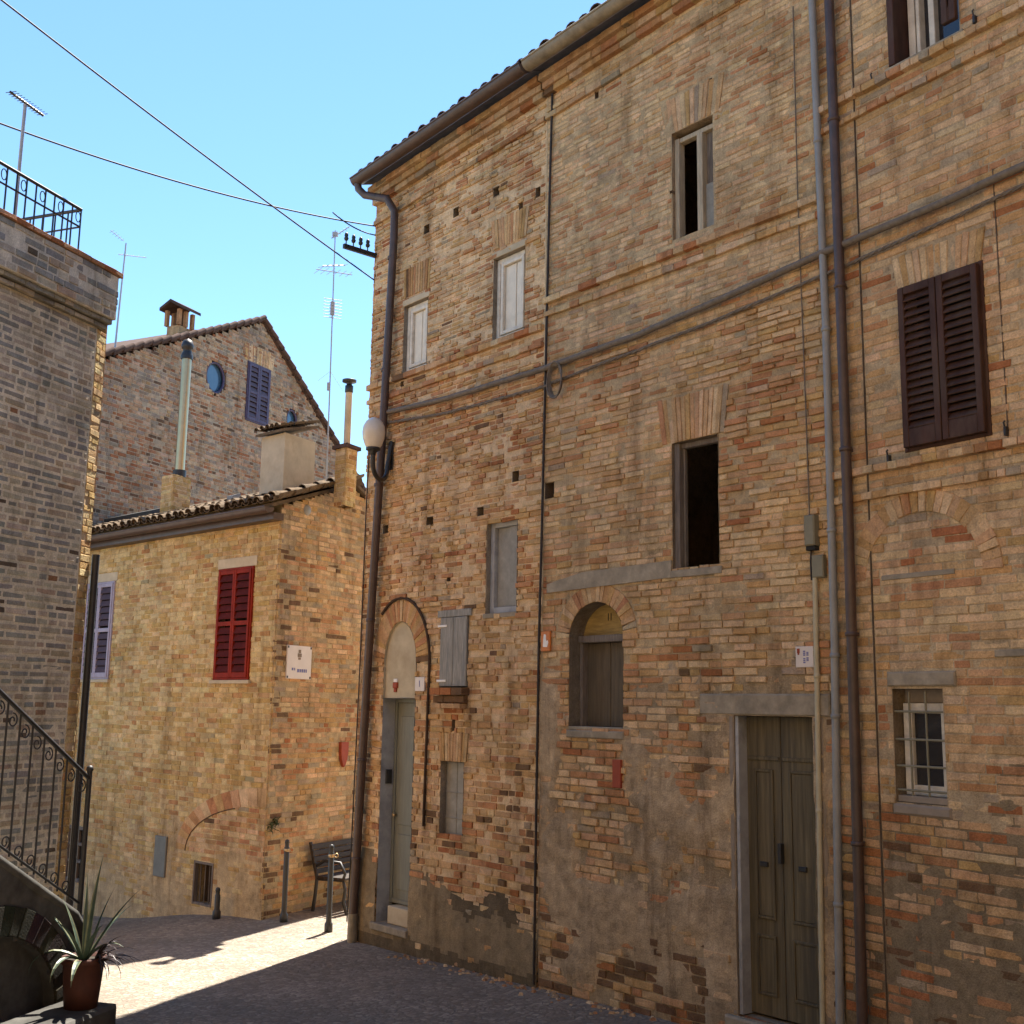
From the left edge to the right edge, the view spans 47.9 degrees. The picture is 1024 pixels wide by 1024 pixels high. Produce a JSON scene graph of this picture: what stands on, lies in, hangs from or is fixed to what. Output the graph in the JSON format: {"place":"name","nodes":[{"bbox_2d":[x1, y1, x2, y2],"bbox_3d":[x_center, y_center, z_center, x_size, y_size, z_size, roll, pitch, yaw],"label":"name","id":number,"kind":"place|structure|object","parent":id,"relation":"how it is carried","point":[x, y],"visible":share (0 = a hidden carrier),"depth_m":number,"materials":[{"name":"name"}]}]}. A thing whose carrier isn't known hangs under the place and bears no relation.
{"place":"outdoors","nodes":[
{"label":"outdoors","id":0,"kind":"place"},
{"bbox_2d":[0,0,605,486],"label":"sky","id":1,"kind":"structure","parent":0,"point":[291,98],"materials":[{"name":"blue"}]},
{"bbox_2d":[82,900,794,1023],"bbox_3d":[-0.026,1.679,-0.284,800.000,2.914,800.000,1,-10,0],"label":"street","id":2,"kind":"structure","parent":0,"point":[301,967],"depth_m":10.76,"materials":[{"name":"grey stone"}]},
{"bbox_2d":[0,688,115,1023],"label":"stone stair","id":3,"kind":"object","parent":2,"relation":"on","point":[30,928],"visible":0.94,"depth_m":8.18,"materials":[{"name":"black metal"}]},
{"bbox_2d":[29,858,139,1010],"bbox_3d":[-3.007,3.019,8.250,0.758,1.028,0.601,6,-11,-29],"label":"potted agave","id":4,"kind":"object","parent":3,"relation":"on","point":[84,966],"visible":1,"depth_m":8.20,"materials":[{"name":"plant"}]},
{"bbox_2d":[0,208,123,906],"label":"brick house","id":5,"kind":"structure","parent":2,"relation":"on","point":[58,303],"depth_m":10.22,"materials":[{"name":"brown brick"}]},
{"bbox_2d":[6,91,47,215],"bbox_3d":[-4.401,-2.966,10.299,0.114,1.594,0.348,-8,-13,41],"label":"tv antenna","id":6,"kind":"object","parent":5,"relation":"attached to","point":[25,104],"visible":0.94,"depth_m":10.36,"materials":[{"name":"metal"}]},
{"bbox_2d":[0,160,82,249],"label":"terrace railing","id":7,"kind":"object","parent":5,"relation":"on","point":[78,209],"visible":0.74,"depth_m":10.43,"materials":[{"name":"black metal"}]},
{"bbox_2d":[63,339,365,919],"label":"brick house","id":8,"kind":"structure","parent":2,"relation":"on","point":[214,736],"depth_m":15.85,"materials":[{"name":"brick"}]},
{"bbox_2d":[65,825,82,882],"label":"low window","id":9,"kind":"structure","parent":8,"relation":"in","point":[80,828],"depth_m":17.53,"materials":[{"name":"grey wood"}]},
{"bbox_2d":[80,572,118,681],"bbox_3d":[-6.385,1.804,17.938,0.938,1.684,0.200,-8,-13,42],"label":"window","id":10,"kind":"structure","parent":8,"relation":"in","point":[105,604],"depth_m":17.79,"materials":[{"name":"purple paint"}]},
{"bbox_2d":[191,860,213,907],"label":"cellar window","id":11,"kind":"structure","parent":8,"relation":"in","point":[196,863],"depth_m":15.23,"materials":[{"name":"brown wood"}]},
{"bbox_2d":[209,555,257,683],"bbox_3d":[-3.695,1.458,15.512,0.909,1.690,0.200,-8,-13,42],"label":"window","id":12,"kind":"structure","parent":8,"relation":"in","point":[240,571],"depth_m":15.44,"materials":[{"name":"red paint"}]},
{"bbox_2d":[267,816,280,833],"bbox_3d":[-2.976,3.945,14.506,0.134,0.233,0.243,-4,-11,27],"label":"wall weed","id":13,"kind":"object","parent":8,"relation":"attached to","point":[275,822],"depth_m":14.51,"materials":[{"name":"green plant"}]},
{"bbox_2d":[285,645,311,679],"bbox_3d":[-2.811,1.984,15.194,0.028,0.434,0.518,-4,-11,27],"label":"street sign","id":14,"kind":"object","parent":8,"relation":"attached to","point":[298,662],"visible":1,"depth_m":15.17,"materials":[{"name":"white metal"}]},
{"bbox_2d":[315,226,351,487],"bbox_3d":[-2.724,-2.283,17.205,0.628,4.252,0.428,1,-10,0],"label":"tv antenna","id":15,"kind":"object","parent":8,"relation":"attached to","point":[332,303],"visible":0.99,"depth_m":17.31,"materials":[{"name":"metal"}]},
{"bbox_2d":[339,742,348,766],"bbox_3d":[-2.328,3.350,15.913,0.046,0.340,0.170,-4,-11,27],"label":"wall shield","id":16,"kind":"object","parent":8,"relation":"attached to","point":[343,750],"depth_m":15.88,"materials":[{"name":"red ceramic"}]},
{"bbox_2d":[212,887,220,919],"bbox_3d":[-3.722,4.951,14.542,0.105,0.418,0.102,1,-10,0],"label":"bollard","id":17,"kind":"object","parent":2,"relation":"on","point":[216,913],"visible":0.85,"depth_m":14.51,"materials":[{"name":"grey metal"}]},
{"bbox_2d":[92,299,365,524],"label":"brick house","id":18,"kind":"structure","parent":2,"relation":"on","point":[246,379],"depth_m":22.88,"materials":[{"name":"brick"}]},
{"bbox_2d":[110,230,146,357],"bbox_3d":[-7.213,-4.035,21.265,0.715,2.619,0.403,1,-10,0],"label":"tv antenna","id":19,"kind":"object","parent":18,"relation":"on","point":[118,315],"visible":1,"depth_m":21.25,"materials":[{"name":"metal"}]},
{"bbox_2d":[206,361,224,393],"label":"round window","id":20,"kind":"structure","parent":18,"relation":"in","point":[215,377],"depth_m":23.40,"materials":[{"name":"glass"}]},
{"bbox_2d":[245,361,270,425],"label":"window","id":21,"kind":"structure","parent":18,"relation":"in","point":[256,396],"depth_m":24.46,"materials":[{"name":"paint"}]},
{"bbox_2d":[287,409,296,422],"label":"round window","id":22,"kind":"structure","parent":18,"relation":"in","point":[291,416],"depth_m":25.69,"materials":[{"name":"glass"}]},
{"bbox_2d":[280,839,293,922],"bbox_3d":[-2.777,4.562,14.214,0.137,1.018,0.096,1,-10,0],"label":"bollard","id":23,"kind":"object","parent":2,"relation":"on","point":[284,914],"visible":0.93,"depth_m":14.19,"materials":[{"name":"grey metal"}]},
{"bbox_2d":[309,838,352,915],"bbox_3d":[-2.046,4.841,15.506,0.663,0.875,1.480,-4,-11,27],"label":"park bench","id":24,"kind":"object","parent":2,"relation":"on","point":[342,876],"visible":0.46,"depth_m":15.07,"materials":[{"name":"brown wood"}]},
{"bbox_2d":[324,844,338,932],"bbox_3d":[-2.139,4.472,13.663,0.137,1.030,0.096,1,-10,0],"label":"bollard","id":25,"kind":"object","parent":2,"relation":"on","point":[328,926],"visible":0.93,"depth_m":13.64,"materials":[{"name":"grey metal"}]},
{"bbox_2d":[347,58,546,986],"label":"brick house","id":26,"kind":"structure","parent":2,"relation":"on","point":[442,864],"depth_m":12.55,"materials":[{"name":"brown brick"}]},
{"bbox_2d":[1,0,373,279],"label":"overhead cable","id":27,"kind":"object","parent":26,"relation":"attached to","point":[92,70],"visible":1,"depth_m":11.96,"materials":[{"name":"black rubber"}]},
{"bbox_2d":[0,123,374,226],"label":"overhead cable","id":28,"kind":"object","parent":26,"relation":"attached to","point":[176,180],"visible":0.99,"depth_m":12.47,"materials":[{"name":"black rubber"}]},
{"bbox_2d":[332,212,374,235],"bbox_3d":[-1.928,-3.532,14.188,0.016,0.100,0.923,-4,-11,28],"label":"overhead cable","id":29,"kind":"object","parent":26,"relation":"attached to","point":[351,225],"visible":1,"depth_m":14.11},
{"bbox_2d":[346,452,369,921],"bbox_3d":[-1.814,1.976,13.613,0.014,5.496,0.122,9,-12,-40],"label":"wall cable","id":30,"kind":"object","parent":26,"relation":"attached to","point":[358,688],"depth_m":13.58,"materials":[{"name":"black rubber"}]},
{"bbox_2d":[343,232,375,257],"bbox_3d":[-1.897,-3.333,14.368,0.470,0.216,0.058,9,-12,-40],"label":"insulator bracket","id":31,"kind":"object","parent":26,"relation":"attached to","point":[346,246],"visible":1,"depth_m":14.34,"materials":[{"name":"black metal"}]},
{"bbox_2d":[362,417,393,481],"bbox_3d":[-1.509,-0.716,13.396,0.263,0.722,0.583,-5,-12,33],"label":"wall lamp","id":32,"kind":"object","parent":26,"relation":"attached to","point":[373,432],"visible":1,"depth_m":13.22,"materials":[{"name":"white glass"}]},
{"bbox_2d":[385,699,414,905],"bbox_3d":[-1.186,3.229,12.885,0.150,2.251,0.620,9,-12,-40],"label":"door","id":33,"kind":"structure","parent":26,"relation":"in","point":[404,708],"depth_m":13.00,"materials":[{"name":"grey paint"}]},
{"bbox_2d":[403,291,429,370],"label":"window","id":34,"kind":"structure","parent":26,"relation":"in","point":[417,314],"depth_m":13.69,"materials":[{"name":"white paint"}]},
{"bbox_2d":[415,677,424,690],"bbox_3d":[-1.012,1.895,12.680,0.020,0.154,0.174,9,-12,-40],"label":"house number","id":35,"kind":"object","parent":26,"relation":"attached to","point":[419,683],"visible":1,"depth_m":12.67,"materials":[{"name":"white ceramic"}]},
{"bbox_2d":[483,520,517,618],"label":"window","id":36,"kind":"structure","parent":26,"relation":"in","point":[503,578],"depth_m":11.98,"materials":[{"name":"blue paint"}]},
{"bbox_2d":[492,238,526,338],"bbox_3d":[0.026,-2.333,12.385,0.511,1.065,0.551,1,-10,0],"label":"window","id":37,"kind":"structure","parent":26,"relation":"in","point":[511,269],"depth_m":12.41,"materials":[{"name":"white paint"}]},
{"bbox_2d":[387,954,656,1020],"bbox_3d":[0.441,4.324,10.219,0.383,0.148,5.186,9,-12,-39],"label":"rubble","id":38,"kind":"object","parent":2,"relation":"on","point":[556,996],"visible":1,"depth_m":10.67,"materials":[{"name":"grey stone"}]},
{"bbox_2d":[520,0,845,1023],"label":"brick house","id":39,"kind":"structure","parent":2,"relation":"on","point":[690,822],"depth_m":10.04,"materials":[{"name":"brown brick"}]},
{"bbox_2d":[532,93,552,984],"bbox_3d":[0.318,-0.137,11.456,0.026,9.198,0.160,9,-12,-40],"label":"wall cable","id":40,"kind":"object","parent":39,"relation":"attached to","point":[540,588],"depth_m":11.36,"materials":[{"name":"black rubber"}]},
{"bbox_2d":[541,631,550,650],"bbox_3d":[0.329,1.256,11.192,0.024,0.194,0.132,9,-12,-40],"label":"orange plaque","id":41,"kind":"object","parent":39,"relation":"attached to","point":[545,640],"visible":1,"depth_m":11.18,"materials":[{"name":"ceramic"}]},
{"bbox_2d":[566,605,623,739],"bbox_3d":[0.853,1.473,10.722,0.256,1.247,0.748,9,-12,-40],"label":"window","id":42,"kind":"structure","parent":39,"relation":"in","point":[601,649],"depth_m":10.83,"materials":[{"name":"brown wood"}]},
{"bbox_2d":[675,123,713,238],"bbox_3d":[1.699,-3.002,10.499,0.085,0.993,0.503,9,-12,-40],"label":"window","id":43,"kind":"structure","parent":39,"relation":"in","point":[704,136],"depth_m":10.48,"materials":[{"name":"grey wood"}]},
{"bbox_2d":[667,436,722,578],"bbox_3d":[1.643,-0.033,10.033,0.214,1.201,0.616,9,-12,-40],"label":"window","id":44,"kind":"structure","parent":39,"relation":"in","point":[680,450],"depth_m":10.13,"materials":[{"name":"brown wood"}]},
{"bbox_2d":[386,161,1023,414],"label":"wall cable","id":45,"kind":"object","parent":39,"relation":"attached to","point":[953,197],"depth_m":9.71,"materials":[{"name":"grey rubber"}]},
{"bbox_2d":[546,361,562,398],"bbox_3d":[0.432,-1.319,11.477,0.064,0.401,0.234,9,-12,-39],"label":"cable coil","id":46,"kind":"object","parent":45,"relation":"hanging from","point":[548,384],"visible":1,"depth_m":11.51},
{"bbox_2d":[387,183,1023,423],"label":"wall cable","id":47,"kind":"object","parent":39,"relation":"attached to","point":[955,216],"depth_m":9.75,"materials":[{"name":"grey rubber"}]},
{"bbox_2d":[747,716,786,1019],"bbox_3d":[2.017,2.778,9.117,0.090,2.283,0.331,9,-12,-40],"label":"door","id":48,"kind":"structure","parent":39,"relation":"in","point":[764,763],"depth_m":9.09,"materials":[{"name":"green paint"}]},
{"bbox_2d":[777,717,819,1023],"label":"door","id":49,"kind":"structure","parent":39,"relation":"in","point":[797,852],"depth_m":8.85,"materials":[{"name":"green paint"}]},
{"bbox_2d":[792,6,809,514],"bbox_3d":[2.354,-2.113,9.397,0.011,4.413,0.040,9,-12,-40],"label":"wall cable","id":50,"kind":"object","parent":39,"relation":"attached to","point":[800,267],"depth_m":9.36,"materials":[{"name":"black rubber"}]},
{"bbox_2d":[795,646,813,667],"bbox_3d":[2.265,1.121,8.910,0.019,0.162,0.165,9,-12,-40],"label":"street sign","id":51,"kind":"object","parent":39,"relation":"attached to","point":[804,657],"visible":1,"depth_m":8.90,"materials":[{"name":"white ceramic"}]},
{"bbox_2d":[804,514,819,550],"bbox_3d":[2.332,0.163,8.969,0.075,0.275,0.095,9,-12,-40],"label":"junction box","id":52,"kind":"object","parent":39,"relation":"attached to","point":[811,537],"visible":1,"depth_m":8.94,"materials":[{"name":"grey plastic"}]},
{"bbox_2d":[810,551,826,579],"bbox_3d":[2.361,0.406,8.907,0.050,0.237,0.132,9,-12,-40],"label":"junction box","id":53,"kind":"object","parent":39,"relation":"attached to","point":[818,566],"visible":1,"depth_m":8.87,"materials":[{"name":"grey plastic"}]},
{"bbox_2d":[816,0,1023,1023],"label":"brick house","id":54,"kind":"structure","parent":2,"relation":"on","point":[921,103],"depth_m":8.16,"materials":[{"name":"brown brick"}]},
{"bbox_2d":[894,689,952,819],"bbox_3d":[2.916,1.684,8.073,0.212,0.879,0.484,7,-12,-34],"label":"window","id":55,"kind":"structure","parent":54,"relation":"in","point":[924,737],"depth_m":8.09,"materials":[{"name":"white paint"}]},
{"bbox_2d":[885,0,963,71],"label":"window","id":56,"kind":"structure","parent":54,"relation":"in","point":[914,27],"depth_m":8.84,"materials":[{"name":"white paint"}]},
{"bbox_2d":[897,260,992,452],"bbox_3d":[3.136,-1.085,8.247,0.268,1.252,0.696,7,-12,-34],"label":"window","id":57,"kind":"structure","parent":54,"relation":"in","point":[955,397],"depth_m":8.16,"materials":[{"name":"brown paint"}]}
]}

